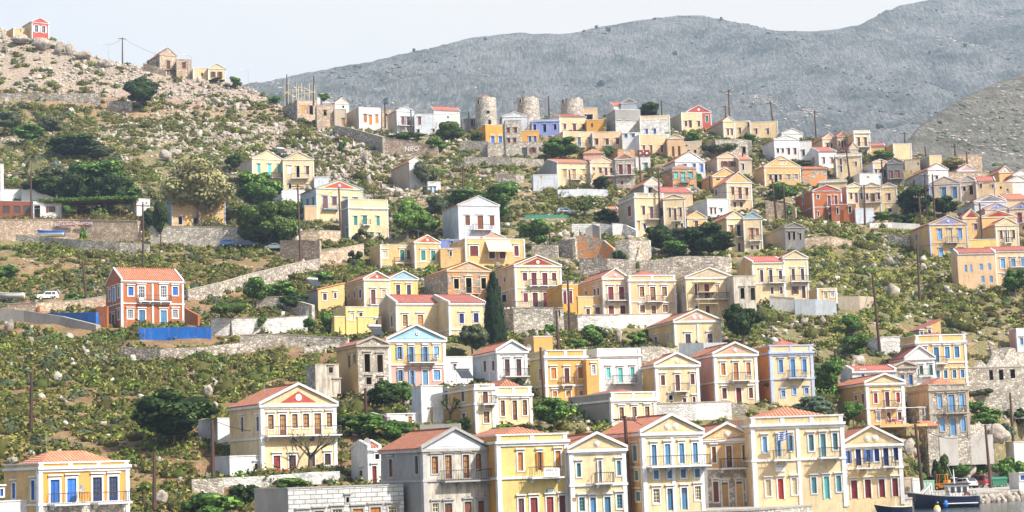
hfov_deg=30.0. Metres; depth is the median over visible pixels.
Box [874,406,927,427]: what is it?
terrace
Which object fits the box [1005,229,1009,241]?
door
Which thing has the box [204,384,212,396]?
boulder
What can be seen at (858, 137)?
door
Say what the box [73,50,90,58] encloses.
boulder
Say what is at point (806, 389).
window
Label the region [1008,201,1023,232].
house
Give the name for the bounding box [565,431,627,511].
house
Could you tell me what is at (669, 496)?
door
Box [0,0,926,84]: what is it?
sky
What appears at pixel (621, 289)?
door
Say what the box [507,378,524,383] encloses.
shrub
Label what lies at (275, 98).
shrub
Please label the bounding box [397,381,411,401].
tree
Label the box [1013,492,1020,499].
breakwater rock
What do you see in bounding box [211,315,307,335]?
stone wall
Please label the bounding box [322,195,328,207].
door
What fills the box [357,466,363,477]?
window
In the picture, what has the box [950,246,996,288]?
house
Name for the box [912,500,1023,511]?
water
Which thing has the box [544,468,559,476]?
banner
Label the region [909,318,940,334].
house
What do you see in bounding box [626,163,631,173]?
door
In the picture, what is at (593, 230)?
ruined wall
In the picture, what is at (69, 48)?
boulder
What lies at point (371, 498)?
house
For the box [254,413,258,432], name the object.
window
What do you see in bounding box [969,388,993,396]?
shrub
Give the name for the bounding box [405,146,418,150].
painted wall letters
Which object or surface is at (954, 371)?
window
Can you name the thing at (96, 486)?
door
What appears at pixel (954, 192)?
door
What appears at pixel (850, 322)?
tree
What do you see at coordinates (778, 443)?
door
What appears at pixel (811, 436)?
window
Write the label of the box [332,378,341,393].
door
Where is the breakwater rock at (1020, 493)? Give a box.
[1018,490,1023,499]
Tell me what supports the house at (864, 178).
on the ground
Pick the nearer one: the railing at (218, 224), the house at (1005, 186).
the railing at (218, 224)
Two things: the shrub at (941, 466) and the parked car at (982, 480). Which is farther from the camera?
the parked car at (982, 480)
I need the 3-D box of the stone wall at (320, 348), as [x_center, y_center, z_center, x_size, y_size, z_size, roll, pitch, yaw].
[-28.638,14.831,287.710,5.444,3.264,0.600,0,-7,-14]
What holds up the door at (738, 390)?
in the house at (728, 371)
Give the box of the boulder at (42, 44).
[31,38,53,50]
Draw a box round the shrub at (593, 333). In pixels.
[581,324,603,343]
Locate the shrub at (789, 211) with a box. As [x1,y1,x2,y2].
[787,205,800,215]
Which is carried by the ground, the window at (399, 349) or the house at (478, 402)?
the house at (478, 402)
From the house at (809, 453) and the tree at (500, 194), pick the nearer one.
the house at (809, 453)
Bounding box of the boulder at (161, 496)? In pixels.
[156,490,167,502]
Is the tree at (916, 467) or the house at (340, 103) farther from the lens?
the house at (340, 103)
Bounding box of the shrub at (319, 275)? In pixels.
[306,272,335,278]
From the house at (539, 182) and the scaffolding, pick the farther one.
the house at (539, 182)
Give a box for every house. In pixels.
[0,164,21,200]
[0,201,29,217]
[0,484,27,511]
[2,450,132,511]
[7,28,27,37]
[22,18,48,38]
[105,267,184,327]
[130,198,149,217]
[146,48,176,76]
[166,187,225,225]
[175,59,191,79]
[191,68,207,79]
[198,418,229,444]
[207,63,225,80]
[215,455,259,475]
[227,382,341,471]
[239,150,282,184]
[254,483,403,511]
[273,189,304,202]
[281,151,314,188]
[282,100,316,120]
[299,179,363,220]
[303,205,316,220]
[305,364,341,396]
[306,282,344,310]
[313,177,328,187]
[315,98,333,128]
[321,99,333,103]
[324,316,351,334]
[332,97,348,112]
[333,306,378,334]
[334,109,346,126]
[334,336,390,395]
[341,199,388,238]
[344,271,390,306]
[346,107,380,130]
[350,439,381,483]
[357,316,381,333]
[370,245,410,267]
[377,290,437,332]
[378,426,491,511]
[381,109,393,129]
[382,324,446,386]
[383,413,419,423]
[386,106,437,132]
[386,270,418,293]
[391,157,422,188]
[406,234,440,268]
[411,385,443,423]
[414,114,434,134]
[422,261,491,300]
[426,181,440,193]
[428,106,459,132]
[431,294,485,336]
[439,248,464,267]
[440,239,459,247]
[442,195,499,239]
[443,383,496,433]
[446,356,472,385]
[449,238,524,266]
[460,118,474,130]
[470,339,529,382]
[473,427,569,511]
[476,124,502,142]
[480,232,505,238]
[485,370,533,424]
[486,141,542,155]
[493,255,561,307]
[499,111,527,129]
[502,120,521,155]
[521,130,538,141]
[524,336,552,358]
[528,349,588,400]
[529,119,559,135]
[531,174,558,190]
[538,159,589,186]
[546,284,577,313]
[550,114,586,131]
[551,131,592,149]
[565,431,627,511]
[568,389,657,426]
[577,296,600,313]
[578,268,627,313]
[580,149,603,160]
[582,359,599,394]
[583,107,597,119]
[583,156,615,187]
[585,119,603,131]
[586,348,642,391]
[592,131,622,150]
[601,408,711,511]
[605,206,617,214]
[606,109,639,132]
[607,102,620,112]
[609,149,634,158]
[610,271,676,314]
[613,153,634,187]
[618,193,663,236]
[619,98,637,109]
[621,132,639,153]
[628,177,661,193]
[634,156,649,169]
[635,134,667,155]
[638,115,670,136]
[640,352,700,402]
[646,309,721,348]
[650,187,692,206]
[660,151,704,177]
[661,194,685,229]
[662,164,696,188]
[665,134,684,157]
[670,112,702,131]
[676,267,731,316]
[684,141,701,155]
[686,105,711,128]
[686,199,730,216]
[686,211,707,226]
[689,338,758,402]
[700,168,733,189]
[701,422,747,507]
[703,139,747,157]
[705,152,737,172]
[706,116,734,137]
[712,211,743,251]
[713,171,752,211]
[725,407,847,511]
[726,275,756,311]
[734,120,750,137]
[735,155,751,175]
[737,256,785,302]
[741,211,762,251]
[748,121,778,138]
[753,155,800,185]
[754,328,814,406]
[761,135,799,159]
[763,222,804,250]
[777,250,810,298]
[778,128,802,138]
[795,184,841,219]
[798,140,811,159]
[800,166,826,186]
[808,147,836,167]
[809,288,837,303]
[812,133,834,148]
[816,179,847,188]
[830,203,855,222]
[832,153,862,178]
[833,131,847,153]
[835,373,906,436]
[840,142,858,153]
[840,182,862,207]
[840,364,896,382]
[844,424,904,511]
[847,130,870,154]
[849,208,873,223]
[851,173,882,184]
[862,159,887,183]
[862,182,881,211]
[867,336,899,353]
[871,143,885,158]
[880,182,898,214]
[881,360,917,387]
[884,157,903,185]
[886,143,911,160]
[888,345,935,384]
[899,333,968,396]
[903,159,919,169]
[905,163,948,185]
[905,377,971,464]
[908,215,968,257]
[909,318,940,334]
[910,406,928,429]
[917,421,939,476]
[920,155,941,169]
[926,176,961,201]
[948,172,985,180]
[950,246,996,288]
[951,154,982,171]
[952,164,976,171]
[956,194,1006,213]
[957,209,979,238]
[959,175,976,201]
[968,239,996,247]
[968,366,1023,418]
[974,176,995,198]
[976,203,1009,215]
[978,210,1016,238]
[982,246,1023,285]
[983,217,1019,246]
[988,166,1011,181]
[995,181,1012,195]
[997,194,1023,206]
[1000,175,1023,194]
[1005,441,1023,483]
[1006,169,1023,178]
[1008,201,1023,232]
[1008,328,1023,351]
[1008,472,1023,491]
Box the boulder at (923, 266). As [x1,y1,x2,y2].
[920,263,926,270]
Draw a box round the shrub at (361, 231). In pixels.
[351,228,372,240]
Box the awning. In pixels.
[485,240,513,251]
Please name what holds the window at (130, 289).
in the house at (154, 295)
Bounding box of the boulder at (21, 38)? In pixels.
[11,34,29,43]
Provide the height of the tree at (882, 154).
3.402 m
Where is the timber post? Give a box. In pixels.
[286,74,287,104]
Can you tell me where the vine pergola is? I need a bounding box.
[32,195,138,214]
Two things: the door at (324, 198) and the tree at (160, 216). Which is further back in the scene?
the door at (324, 198)
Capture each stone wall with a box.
[0,93,99,104]
[0,219,140,242]
[7,295,105,311]
[16,234,149,253]
[107,100,132,110]
[120,341,255,359]
[143,63,166,75]
[150,226,244,246]
[185,259,319,299]
[192,478,223,493]
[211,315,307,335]
[218,471,339,486]
[240,334,348,347]
[256,296,314,318]
[280,240,321,260]
[301,230,340,242]
[303,343,339,352]
[318,243,363,265]
[334,125,384,153]
[385,138,438,155]
[460,141,488,155]
[464,157,543,165]
[503,307,563,334]
[532,245,558,257]
[558,230,578,259]
[563,315,577,330]
[571,223,611,234]
[574,235,614,258]
[577,313,671,329]
[579,258,635,275]
[611,223,637,236]
[639,256,731,276]
[639,346,678,361]
[656,401,731,419]
[731,402,746,414]
[748,140,751,151]
[765,200,796,218]
[805,236,851,248]
[887,234,910,245]
[970,424,993,446]
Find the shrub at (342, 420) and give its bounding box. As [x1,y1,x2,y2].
[337,414,356,428]
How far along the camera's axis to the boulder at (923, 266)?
354.97 m
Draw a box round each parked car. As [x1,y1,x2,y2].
[35,291,58,299]
[219,239,236,245]
[236,240,257,247]
[264,243,279,249]
[557,208,574,212]
[951,478,977,487]
[969,475,991,487]
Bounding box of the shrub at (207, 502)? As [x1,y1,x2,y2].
[180,493,243,511]
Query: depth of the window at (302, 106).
515.85 m
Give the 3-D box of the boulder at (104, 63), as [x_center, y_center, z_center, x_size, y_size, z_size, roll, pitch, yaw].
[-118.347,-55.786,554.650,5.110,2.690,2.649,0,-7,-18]
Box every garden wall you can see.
[185,308,199,325]
[370,412,390,421]
[420,423,464,430]
[557,189,607,196]
[769,296,794,312]
[794,299,836,314]
[838,296,873,310]
[869,222,919,228]
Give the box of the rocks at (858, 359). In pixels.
[0,27,1014,511]
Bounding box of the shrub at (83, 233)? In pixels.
[79,226,87,238]
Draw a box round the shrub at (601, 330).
[596,326,607,335]
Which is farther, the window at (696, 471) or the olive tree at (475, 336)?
the olive tree at (475, 336)
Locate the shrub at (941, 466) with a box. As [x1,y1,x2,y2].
[931,453,951,489]
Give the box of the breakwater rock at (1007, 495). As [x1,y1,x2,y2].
[1002,490,1011,500]
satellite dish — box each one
[79,485,84,498]
[364,438,370,446]
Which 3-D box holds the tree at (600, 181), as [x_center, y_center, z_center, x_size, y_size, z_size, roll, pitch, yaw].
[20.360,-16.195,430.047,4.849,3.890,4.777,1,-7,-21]
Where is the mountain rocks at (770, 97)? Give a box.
[251,0,1023,131]
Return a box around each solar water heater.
[276,147,286,153]
[306,277,320,285]
[367,324,384,337]
[454,366,473,381]
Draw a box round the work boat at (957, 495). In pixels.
[906,467,979,508]
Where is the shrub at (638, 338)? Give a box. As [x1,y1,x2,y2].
[626,332,646,344]
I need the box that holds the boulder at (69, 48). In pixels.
[65,43,74,54]
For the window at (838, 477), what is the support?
in the house at (809, 453)
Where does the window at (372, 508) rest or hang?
in the house at (371, 498)
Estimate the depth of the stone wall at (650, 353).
281.68 m
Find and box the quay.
[683,484,1019,511]
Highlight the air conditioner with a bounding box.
[547,488,554,492]
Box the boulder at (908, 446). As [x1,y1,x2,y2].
[903,438,914,455]
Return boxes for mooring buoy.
[934,505,939,510]
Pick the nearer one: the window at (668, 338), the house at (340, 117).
the window at (668, 338)
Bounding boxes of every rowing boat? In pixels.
[0,292,25,300]
[37,230,65,236]
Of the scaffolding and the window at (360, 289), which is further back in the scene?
the window at (360, 289)
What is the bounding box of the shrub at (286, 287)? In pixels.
[265,281,297,296]
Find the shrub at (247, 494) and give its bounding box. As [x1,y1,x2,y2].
[228,484,260,507]
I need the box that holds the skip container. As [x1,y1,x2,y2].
[920,480,934,490]
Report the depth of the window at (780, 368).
256.55 m
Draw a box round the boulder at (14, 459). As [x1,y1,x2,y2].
[6,457,17,462]
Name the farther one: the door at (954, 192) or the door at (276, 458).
the door at (954, 192)
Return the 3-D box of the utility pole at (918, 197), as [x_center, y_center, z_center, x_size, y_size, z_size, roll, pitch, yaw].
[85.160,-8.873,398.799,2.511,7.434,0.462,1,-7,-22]
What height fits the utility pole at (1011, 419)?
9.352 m
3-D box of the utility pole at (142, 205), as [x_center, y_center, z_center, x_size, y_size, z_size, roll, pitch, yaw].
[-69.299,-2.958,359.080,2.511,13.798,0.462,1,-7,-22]
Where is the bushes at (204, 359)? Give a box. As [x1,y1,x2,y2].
[0,59,1023,511]
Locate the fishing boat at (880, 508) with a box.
[873,498,912,511]
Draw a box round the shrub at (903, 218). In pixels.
[893,213,915,223]
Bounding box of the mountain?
[242,0,1023,146]
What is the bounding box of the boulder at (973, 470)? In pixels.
[963,465,975,477]
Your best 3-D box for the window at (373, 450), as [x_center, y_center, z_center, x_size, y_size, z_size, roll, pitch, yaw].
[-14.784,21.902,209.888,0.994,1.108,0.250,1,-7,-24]
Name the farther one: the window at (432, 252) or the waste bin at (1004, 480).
the window at (432, 252)
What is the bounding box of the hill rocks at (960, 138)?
[925,80,1023,172]
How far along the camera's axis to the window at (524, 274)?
326.37 m
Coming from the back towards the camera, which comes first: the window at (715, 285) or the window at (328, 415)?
the window at (715, 285)
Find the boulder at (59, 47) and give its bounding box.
[54,40,64,53]
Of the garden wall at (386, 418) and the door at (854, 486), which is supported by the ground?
the garden wall at (386, 418)
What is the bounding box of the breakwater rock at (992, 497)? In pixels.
[988,494,995,501]
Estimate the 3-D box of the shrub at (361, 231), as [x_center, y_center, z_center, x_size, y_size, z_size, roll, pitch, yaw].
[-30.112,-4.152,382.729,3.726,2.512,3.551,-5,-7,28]
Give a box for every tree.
[0,110,21,137]
[11,123,43,138]
[15,151,49,175]
[19,175,60,195]
[37,115,63,137]
[38,165,69,197]
[45,134,104,157]
[55,172,91,206]
[63,159,125,203]
[63,205,75,218]
[87,145,115,159]
[87,171,126,210]
[118,178,135,190]
[122,77,159,109]
[125,187,142,197]
[130,388,219,442]
[144,208,153,225]
[151,201,168,242]
[156,156,233,225]
[210,301,247,335]
[224,153,242,171]
[230,76,242,88]
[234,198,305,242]
[235,171,284,204]
[242,276,270,306]
[256,316,267,328]
[279,292,308,307]
[288,430,338,468]
[292,201,302,218]
[303,317,316,330]
[318,93,329,101]
[320,312,331,334]
[336,140,346,153]
[345,413,385,433]
[367,380,403,407]
[377,420,412,440]
[391,199,423,241]
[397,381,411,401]
[413,160,433,190]
[415,210,440,234]
[424,195,449,220]
[425,136,446,150]
[434,121,464,138]
[438,396,460,420]
[443,188,477,204]
[457,323,489,354]
[460,416,471,430]
[470,132,482,140]
[477,181,518,216]
[482,271,507,343]
[518,218,552,244]
[531,397,572,430]
[540,136,579,158]
[566,195,603,215]
[579,173,594,188]
[592,176,610,188]
[595,208,616,219]
[597,80,604,85]
[602,146,614,158]
[612,250,628,259]
[638,102,658,115]
[644,224,675,253]
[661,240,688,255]
[670,227,684,253]
[681,222,735,255]
[696,172,702,188]
[722,303,765,344]
[743,133,755,141]
[767,181,799,202]
[792,396,832,412]
[795,160,812,165]
[814,356,843,393]
[840,314,861,335]
[841,333,870,354]
[842,401,863,426]
[872,211,889,222]
[873,150,894,159]
[896,185,932,217]
[913,462,923,475]
[932,195,958,214]
[942,156,965,169]
[948,463,972,480]
[976,464,990,486]
[1001,268,1023,296]
[1001,423,1016,435]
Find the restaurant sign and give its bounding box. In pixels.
[55,221,92,226]
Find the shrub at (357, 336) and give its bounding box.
[353,334,370,338]
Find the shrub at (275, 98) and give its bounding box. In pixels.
[267,96,281,102]
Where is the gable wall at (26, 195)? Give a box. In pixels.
[21,186,54,200]
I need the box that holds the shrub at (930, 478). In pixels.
[922,471,937,482]
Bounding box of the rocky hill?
[906,74,1023,172]
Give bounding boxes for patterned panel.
[644,150,649,155]
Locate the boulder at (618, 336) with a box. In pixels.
[615,328,621,341]
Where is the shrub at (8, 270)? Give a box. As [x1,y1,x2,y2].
[0,264,18,277]
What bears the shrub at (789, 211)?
on the ground
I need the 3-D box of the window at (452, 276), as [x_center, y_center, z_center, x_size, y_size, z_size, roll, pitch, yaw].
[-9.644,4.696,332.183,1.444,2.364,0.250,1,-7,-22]
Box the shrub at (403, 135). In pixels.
[387,132,425,138]
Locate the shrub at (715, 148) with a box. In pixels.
[700,143,737,152]
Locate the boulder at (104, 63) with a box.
[96,59,112,67]
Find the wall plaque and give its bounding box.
[775,465,784,471]
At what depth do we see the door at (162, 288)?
313.56 m
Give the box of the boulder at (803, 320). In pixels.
[800,318,807,323]
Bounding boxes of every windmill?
[475,95,496,128]
[517,96,539,129]
[561,97,583,115]
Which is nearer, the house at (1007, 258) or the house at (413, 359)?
the house at (413, 359)
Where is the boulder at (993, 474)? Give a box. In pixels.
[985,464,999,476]
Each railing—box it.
[0,214,136,220]
[169,223,237,226]
[517,302,555,307]
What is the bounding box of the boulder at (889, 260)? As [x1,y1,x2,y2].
[885,256,893,265]
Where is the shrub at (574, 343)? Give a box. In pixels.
[566,338,587,348]
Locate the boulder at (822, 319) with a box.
[820,316,825,324]
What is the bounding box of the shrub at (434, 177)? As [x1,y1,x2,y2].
[421,170,437,184]
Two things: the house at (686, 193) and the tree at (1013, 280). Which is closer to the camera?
the tree at (1013, 280)
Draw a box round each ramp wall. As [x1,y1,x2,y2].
[0,309,100,331]
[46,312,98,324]
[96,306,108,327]
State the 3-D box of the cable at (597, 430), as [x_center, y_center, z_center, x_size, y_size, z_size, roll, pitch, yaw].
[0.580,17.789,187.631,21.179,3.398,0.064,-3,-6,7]
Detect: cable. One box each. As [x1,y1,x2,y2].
[144,185,296,211]
[157,422,210,458]
[213,389,363,430]
[340,168,460,193]
[508,280,566,314]
[570,417,622,441]
[627,417,750,440]
[660,168,770,192]
[839,278,871,349]
[917,425,984,438]
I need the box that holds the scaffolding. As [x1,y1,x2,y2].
[696,281,718,314]
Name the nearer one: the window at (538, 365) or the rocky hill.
the window at (538, 365)
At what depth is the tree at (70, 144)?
463.35 m
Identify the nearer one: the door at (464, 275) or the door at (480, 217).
the door at (464, 275)
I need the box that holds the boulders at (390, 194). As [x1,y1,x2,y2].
[4,48,1006,419]
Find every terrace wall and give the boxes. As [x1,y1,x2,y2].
[679,342,727,355]
[938,434,994,465]
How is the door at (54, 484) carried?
in the house at (50, 481)
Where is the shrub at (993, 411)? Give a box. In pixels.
[982,409,1003,417]
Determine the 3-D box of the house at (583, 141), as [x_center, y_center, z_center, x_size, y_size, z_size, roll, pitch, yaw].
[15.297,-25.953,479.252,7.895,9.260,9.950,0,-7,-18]
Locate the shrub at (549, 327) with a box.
[543,324,555,332]
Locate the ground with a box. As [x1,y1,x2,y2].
[0,29,1023,511]
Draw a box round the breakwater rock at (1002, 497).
[998,494,1006,500]
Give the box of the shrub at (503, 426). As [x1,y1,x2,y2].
[489,424,522,429]
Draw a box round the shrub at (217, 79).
[208,77,224,80]
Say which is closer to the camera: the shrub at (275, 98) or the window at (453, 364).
the window at (453, 364)
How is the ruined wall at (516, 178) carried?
on the ground
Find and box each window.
[0,484,5,497]
[2,206,9,212]
[9,479,16,499]
[13,206,19,212]
[23,206,29,212]
[28,476,35,501]
[33,24,39,32]
[40,25,46,32]
[46,205,54,212]
[107,286,110,301]
[116,283,119,298]
[116,307,119,320]
[126,284,134,296]
[126,307,134,319]
[171,284,179,295]
[171,307,179,318]
[211,71,215,77]
[239,413,243,432]
[252,460,259,468]
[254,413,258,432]
[257,163,260,172]
[266,411,275,430]
[277,163,281,173]
[287,164,291,173]
[290,410,299,428]
[295,507,310,511]
[301,105,304,113]
[301,410,311,428]
[305,165,309,174]
[310,451,315,466]
[312,506,326,511]
[322,291,327,300]
[322,450,332,465]
[324,409,333,427]
[327,364,334,373]
[329,504,344,511]
[331,196,336,205]
[333,290,337,298]
[344,493,351,503]
[346,352,350,368]
[349,310,355,320]
[350,504,365,511]
[352,351,355,364]
[353,215,358,225]
[357,286,361,299]
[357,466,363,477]
[363,113,367,122]
[364,374,372,385]
[367,502,383,511]
[373,450,380,460]
[375,114,378,122]
[375,215,380,225]
[380,287,386,297]
[382,248,388,258]
[385,501,400,511]
[386,455,393,477]
[389,313,393,327]
[394,282,401,293]
[396,344,403,359]
[397,367,403,381]
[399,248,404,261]
[401,312,408,326]
[405,248,409,259]
[405,282,411,293]
[414,452,418,475]
[419,248,426,260]
[429,248,436,260]
[430,452,440,474]
[430,499,441,511]
[431,367,441,380]
[432,343,440,359]
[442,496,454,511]
[451,361,457,369]
[452,276,459,289]
[458,311,465,323]
[459,385,465,402]
[460,409,465,418]
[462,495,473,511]
[464,214,470,225]
[474,450,483,472]
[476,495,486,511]
[479,275,487,289]
[481,357,486,373]
[481,408,490,423]
[488,214,494,225]
[488,251,495,259]
[490,134,495,142]
[490,357,494,371]
[498,134,502,141]
[498,252,506,259]
[499,397,506,416]
[513,245,519,256]
[515,448,525,471]
[516,494,526,511]
[521,270,528,281]
[521,397,528,415]
[522,141,527,154]
[522,291,528,302]
[530,147,536,152]
[537,365,540,381]
[549,365,557,379]
[550,270,557,281]
[551,388,558,397]
[553,446,562,470]
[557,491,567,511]
[562,168,567,177]
[564,388,572,397]
[574,459,582,477]
[576,364,582,379]
[576,493,586,511]
[577,388,583,395]
[581,168,585,176]
[585,306,590,313]
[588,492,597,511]
[590,362,596,374]
[594,306,600,313]
[595,285,599,295]
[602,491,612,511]
[604,364,611,378]
[607,303,615,313]
[614,456,622,476]
[614,490,624,509]
[615,137,619,144]
[617,404,625,421]
[618,303,626,313]
[626,204,631,217]
[628,364,635,377]
[630,403,638,416]
[630,441,637,462]
[631,466,639,481]
[633,487,641,502]
[636,220,640,230]
[638,284,645,297]
[638,302,645,313]
[641,205,645,214]
[643,403,650,415]
[651,484,661,504]
[652,466,659,479]
[659,372,666,385]
[660,144,663,152]
[660,284,667,296]
[662,302,668,312]
[665,332,670,344]
[666,468,671,479]
[667,392,673,400]
[668,207,671,217]
[673,171,678,178]
[679,465,686,478]
[681,395,687,401]
[683,331,691,342]
[688,171,693,178]
[688,371,695,385]
[691,394,696,401]
[692,482,703,501]
[693,281,699,295]
[693,467,699,478]
[705,331,713,342]
[709,443,717,463]
[711,477,720,502]
[714,282,720,296]
[719,360,726,375]
[720,385,727,399]
[721,160,728,166]
[729,160,735,166]
[729,224,733,232]
[730,186,734,194]
[740,441,744,461]
[744,359,751,375]
[744,478,746,501]
[747,384,754,398]
[755,227,759,235]
[758,268,763,282]
[760,433,768,453]
[763,476,772,496]
[770,285,774,294]
[777,268,782,279]
[777,357,784,373]
[778,285,783,294]
[779,387,786,397]
[787,431,793,451]
[789,474,798,495]
[791,385,797,394]
[792,284,798,294]
[800,356,807,372]
[803,385,809,394]
[806,431,815,451]
[809,473,818,494]
[822,290,828,299]
[829,290,835,297]
[830,429,839,450]
[834,472,842,492]
[846,447,851,464]
[859,390,864,404]
[864,449,872,462]
[872,390,878,403]
[873,448,880,462]
[875,410,881,421]
[887,192,890,200]
[892,448,898,461]
[894,389,901,402]
[897,409,901,420]
[935,368,940,377]
[936,392,943,408]
[937,229,942,239]
[938,247,943,256]
[938,416,945,431]
[942,367,948,378]
[943,344,950,358]
[951,367,957,378]
[952,343,960,358]
[957,227,962,238]
[958,391,964,407]
[959,367,965,378]
[959,415,966,431]
[973,223,977,230]
[999,229,1003,239]
[999,256,1005,268]
[1009,256,1016,268]
[1011,229,1015,238]
[1018,472,1023,480]
[1019,335,1023,345]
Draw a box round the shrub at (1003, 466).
[991,457,1023,482]
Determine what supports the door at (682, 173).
in the house at (682, 172)
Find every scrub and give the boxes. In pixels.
[0,31,1023,511]
[289,5,1021,134]
[921,78,1023,172]
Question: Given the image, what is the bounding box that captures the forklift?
[933,472,950,490]
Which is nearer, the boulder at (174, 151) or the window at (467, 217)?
the window at (467, 217)
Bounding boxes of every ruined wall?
[496,174,524,183]
[585,224,600,238]
[615,240,650,263]
[968,349,1023,379]
[989,347,1016,358]
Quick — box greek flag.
[778,430,787,440]
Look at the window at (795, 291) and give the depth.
333.22 m
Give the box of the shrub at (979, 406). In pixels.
[969,401,988,411]
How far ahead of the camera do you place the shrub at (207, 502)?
194.65 m
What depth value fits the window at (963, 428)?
267.55 m
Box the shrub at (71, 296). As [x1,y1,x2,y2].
[63,292,89,300]
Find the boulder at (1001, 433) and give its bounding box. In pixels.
[988,423,1010,443]
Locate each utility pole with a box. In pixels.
[29,372,32,432]
[30,174,31,217]
[82,261,86,298]
[118,37,126,63]
[136,204,148,264]
[142,494,145,504]
[152,453,155,511]
[211,420,214,476]
[291,185,303,260]
[338,188,341,237]
[364,388,368,436]
[384,103,385,127]
[410,110,411,131]
[457,167,467,188]
[539,347,545,397]
[548,96,549,116]
[548,227,550,244]
[555,310,559,349]
[567,279,570,330]
[569,169,571,188]
[613,416,636,511]
[638,150,641,181]
[653,167,663,224]
[724,90,730,116]
[766,102,772,120]
[771,179,776,218]
[782,183,786,217]
[810,110,818,137]
[842,150,850,182]
[863,185,865,224]
[871,275,880,350]
[881,160,882,181]
[914,196,923,222]
[914,424,924,493]
[916,244,920,301]
[920,174,929,217]
[932,174,935,218]
[974,203,984,238]
[984,425,992,487]
[1009,393,1014,441]
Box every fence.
[139,327,211,340]
[525,215,569,218]
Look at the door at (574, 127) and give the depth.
499.61 m
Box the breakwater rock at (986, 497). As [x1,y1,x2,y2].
[983,494,990,502]
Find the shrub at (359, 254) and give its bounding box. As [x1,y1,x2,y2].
[347,250,362,262]
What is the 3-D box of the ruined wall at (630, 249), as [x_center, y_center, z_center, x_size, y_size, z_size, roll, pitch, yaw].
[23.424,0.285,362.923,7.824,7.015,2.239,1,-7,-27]
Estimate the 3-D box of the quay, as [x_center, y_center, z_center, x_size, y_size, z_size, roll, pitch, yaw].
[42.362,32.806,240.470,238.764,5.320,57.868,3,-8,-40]
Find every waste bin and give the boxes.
[992,477,1001,486]
[996,476,1007,486]
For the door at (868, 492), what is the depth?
205.49 m
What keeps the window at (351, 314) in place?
in the house at (351, 312)
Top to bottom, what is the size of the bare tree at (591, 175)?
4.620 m
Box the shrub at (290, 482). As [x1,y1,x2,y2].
[275,477,311,487]
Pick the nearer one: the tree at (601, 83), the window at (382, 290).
the window at (382, 290)
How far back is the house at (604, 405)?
239.88 m
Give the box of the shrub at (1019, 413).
[1004,407,1023,424]
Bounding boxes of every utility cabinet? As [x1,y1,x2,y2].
[904,477,914,494]
[910,478,919,492]
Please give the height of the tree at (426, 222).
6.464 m
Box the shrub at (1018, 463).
[1014,461,1023,469]
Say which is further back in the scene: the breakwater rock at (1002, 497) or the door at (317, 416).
the breakwater rock at (1002, 497)
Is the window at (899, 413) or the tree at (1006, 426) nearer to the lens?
the window at (899, 413)
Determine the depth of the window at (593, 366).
254.68 m
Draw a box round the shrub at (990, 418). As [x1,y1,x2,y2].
[971,411,999,423]
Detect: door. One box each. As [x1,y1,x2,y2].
[33,204,41,215]
[47,474,62,502]
[64,473,79,501]
[90,472,105,500]
[106,471,120,500]
[111,285,115,301]
[137,283,145,300]
[137,307,146,321]
[159,283,168,299]
[159,307,168,323]
[166,60,170,68]
[267,163,271,174]
[271,452,282,468]
[277,411,288,433]
[287,451,297,469]
[312,409,323,433]
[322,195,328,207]
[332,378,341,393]
[361,214,367,225]
[362,351,371,371]
[368,114,372,124]
[369,287,376,303]
[370,462,378,482]
[375,352,384,371]
[401,116,404,123]
[406,413,413,422]
[407,344,414,361]
[408,367,415,384]
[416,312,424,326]
[417,116,421,124]
[421,344,428,361]
[421,367,429,384]
[428,406,434,422]
[443,387,448,403]
[443,451,453,478]
[461,451,471,477]
[464,275,472,292]
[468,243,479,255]
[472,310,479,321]
[476,214,484,228]
[481,384,489,402]
[501,291,506,302]
[503,356,510,375]
[511,397,518,419]
[514,356,522,375]
[528,493,539,511]
[529,270,537,283]
[531,290,538,306]
[535,448,543,469]
[540,270,548,281]
[541,290,546,306]
[544,492,555,511]
[561,289,566,303]
[562,365,570,382]
[569,288,573,302]
[571,168,576,178]
[572,123,576,130]
[577,136,581,146]
[596,456,603,481]
[606,284,614,299]
[616,365,623,381]
[617,284,625,299]
[618,163,623,174]
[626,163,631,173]
[648,284,656,299]
[649,206,653,218]
[649,440,658,464]
[650,303,656,313]
[662,440,672,464]
[665,484,675,510]
[673,207,676,219]
[673,372,681,390]
[676,439,686,462]
[679,483,689,509]
[680,171,685,181]
[690,439,699,462]
[702,281,710,297]
[705,305,710,313]
[719,477,729,506]
[724,442,733,466]
[731,360,739,379]
[734,384,742,401]
[734,476,744,505]
[737,186,742,197]
[737,242,740,251]
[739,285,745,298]
[749,227,753,238]
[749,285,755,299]
[767,267,773,281]
[775,432,781,455]
[775,475,785,498]
[788,356,796,376]
[790,266,795,277]
[799,266,804,278]
[800,284,806,297]
[818,430,827,455]
[821,472,830,498]
[827,195,831,205]
[834,195,837,203]
[849,477,858,498]
[854,192,858,202]
[854,449,862,465]
[857,136,860,145]
[862,476,872,497]
[863,136,867,145]
[871,192,874,201]
[876,475,886,496]
[882,448,889,465]
[883,168,885,177]
[883,389,890,405]
[886,409,891,420]
[889,475,899,496]
[899,372,905,384]
[907,372,913,384]
[917,363,924,373]
[927,362,933,374]
[932,344,940,361]
[940,186,946,196]
[946,227,952,241]
[946,392,955,411]
[948,416,957,434]
[951,186,957,197]
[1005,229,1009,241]
[1017,212,1022,222]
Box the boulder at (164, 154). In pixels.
[159,149,171,160]
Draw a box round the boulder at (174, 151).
[169,148,181,154]
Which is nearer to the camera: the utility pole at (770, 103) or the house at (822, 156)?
the house at (822, 156)
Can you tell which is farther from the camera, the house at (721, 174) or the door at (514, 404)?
the house at (721, 174)
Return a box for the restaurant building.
[32,201,61,217]
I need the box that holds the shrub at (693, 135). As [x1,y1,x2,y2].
[687,131,700,139]

